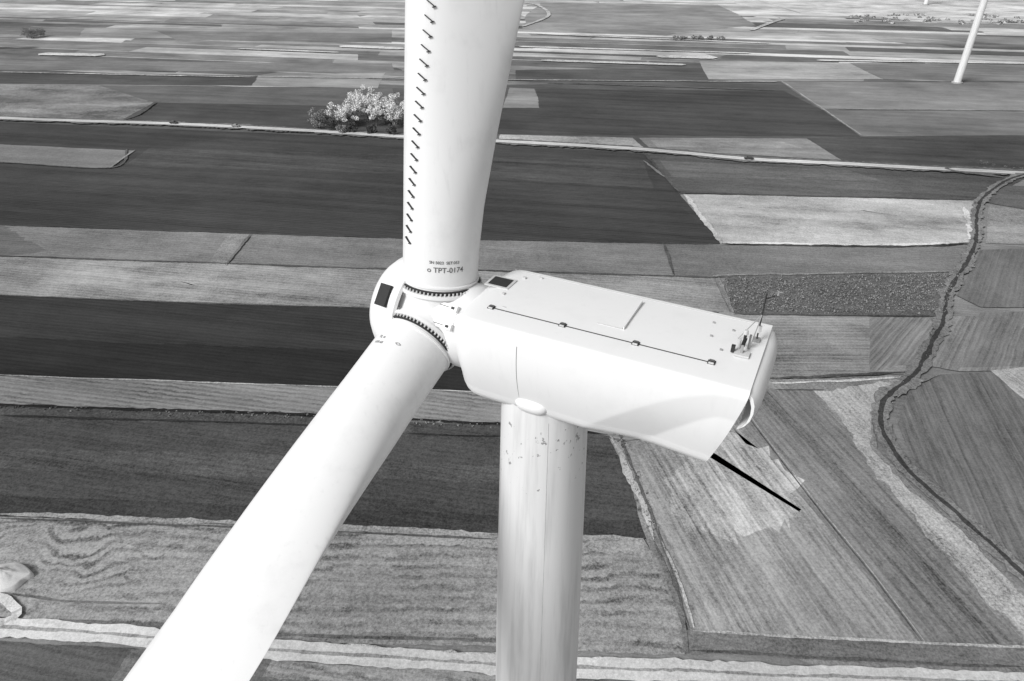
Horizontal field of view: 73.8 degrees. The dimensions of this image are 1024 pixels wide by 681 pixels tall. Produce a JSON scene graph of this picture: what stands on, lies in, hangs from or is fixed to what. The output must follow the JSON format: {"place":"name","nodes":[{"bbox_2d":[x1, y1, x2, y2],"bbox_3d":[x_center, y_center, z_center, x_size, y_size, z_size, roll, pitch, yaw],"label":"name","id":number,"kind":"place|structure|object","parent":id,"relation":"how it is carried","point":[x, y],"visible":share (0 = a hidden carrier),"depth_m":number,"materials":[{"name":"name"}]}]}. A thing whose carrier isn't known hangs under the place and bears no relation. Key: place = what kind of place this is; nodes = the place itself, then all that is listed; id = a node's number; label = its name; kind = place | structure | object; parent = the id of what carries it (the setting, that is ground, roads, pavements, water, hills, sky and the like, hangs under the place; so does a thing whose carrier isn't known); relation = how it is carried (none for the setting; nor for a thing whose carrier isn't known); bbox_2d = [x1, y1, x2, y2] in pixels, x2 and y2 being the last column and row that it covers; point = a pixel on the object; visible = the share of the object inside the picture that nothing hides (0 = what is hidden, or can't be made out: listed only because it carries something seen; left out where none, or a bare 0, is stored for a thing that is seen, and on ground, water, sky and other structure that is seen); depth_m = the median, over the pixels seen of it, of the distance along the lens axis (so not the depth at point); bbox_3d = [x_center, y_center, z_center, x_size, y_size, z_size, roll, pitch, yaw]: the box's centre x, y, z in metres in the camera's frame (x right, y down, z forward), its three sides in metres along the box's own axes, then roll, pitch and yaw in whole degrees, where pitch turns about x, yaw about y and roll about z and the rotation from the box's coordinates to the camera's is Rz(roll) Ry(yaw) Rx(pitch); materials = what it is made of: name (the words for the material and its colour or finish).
{"place":"outdoors","nodes":[
{"label":"outdoors","id":0,"kind":"place"},
{"bbox_2d":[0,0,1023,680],"bbox_3d":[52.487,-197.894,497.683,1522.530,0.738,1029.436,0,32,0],"label":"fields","id":1,"kind":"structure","parent":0,"point":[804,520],"depth_m":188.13,"materials":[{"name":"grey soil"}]},
{"bbox_2d":[0,563,33,593],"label":"gravel heap","id":2,"kind":"object","parent":1,"relation":"on","point":[14,576],"visible":1,"depth_m":118.79,"materials":[{"name":"white gravel"}]},
{"bbox_2d":[0,160,1018,566],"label":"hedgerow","id":3,"kind":"object","parent":1,"relation":"on","point":[482,422],"visible":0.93,"depth_m":157.72,"materials":[{"name":"grey plant"}]},
{"bbox_2d":[723,271,959,314],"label":"scrub bushes","id":4,"kind":"object","parent":1,"relation":"on","point":[930,275],"visible":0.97,"depth_m":208.12,"materials":[{"name":"grey plant"}]},
{"bbox_2d":[0,0,1023,87],"bbox_3d":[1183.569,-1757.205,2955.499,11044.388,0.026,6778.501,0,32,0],"label":"fields","id":5,"kind":"structure","parent":0,"point":[794,44],"depth_m":602.67,"materials":[{"name":"grey soil"}]},
{"bbox_2d":[0,593,1023,680],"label":"dirt track","id":6,"kind":"structure","parent":0,"point":[633,669],"depth_m":106.04,"materials":[{"name":"grey soil"}]},
{"bbox_2d":[0,0,1023,680],"bbox_3d":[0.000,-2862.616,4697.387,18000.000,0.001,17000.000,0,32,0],"label":"ground","id":7,"kind":"structure","parent":0,"point":[960,306],"depth_m":151.05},
{"bbox_2d":[307,84,403,133],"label":"grove of trees","id":8,"kind":"object","parent":7,"relation":"on","point":[376,112],"visible":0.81,"depth_m":365.12,"materials":[{"name":"grey plant"}]},
{"bbox_2d":[18,28,724,40],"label":"distant trees","id":9,"kind":"object","parent":7,"relation":"on","point":[28,32],"visible":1,"depth_m":612.85,"materials":[{"name":"grey plant"}]},
{"bbox_2d":[123,0,782,680],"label":"wind turbine","id":10,"kind":"object","parent":7,"relation":"on","point":[557,368],"visible":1,"depth_m":19.76,"materials":[{"name":"paint"}]},
{"bbox_2d":[849,13,1022,24],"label":"distant scrub","id":11,"kind":"object","parent":7,"relation":"on","point":[962,22],"visible":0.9,"depth_m":716.26,"materials":[{"name":"grey plant"}]},
{"bbox_2d":[951,0,987,83],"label":"wind turbine","id":12,"kind":"object","parent":7,"relation":"on","point":[970,41],"visible":1,"depth_m":444.77,"materials":[{"name":"metal"}]},
{"bbox_2d":[0,116,1023,174],"bbox_3d":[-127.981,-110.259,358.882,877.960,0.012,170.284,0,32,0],"label":"country road","id":13,"kind":"structure","parent":0,"point":[899,166],"depth_m":335.39,"materials":[{"name":"grey asphalt"}]},
{"bbox_2d":[870,166,1023,582],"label":"drainage ditch","id":14,"kind":"object","parent":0,"point":[985,539],"visible":1,"depth_m":164.91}
]}

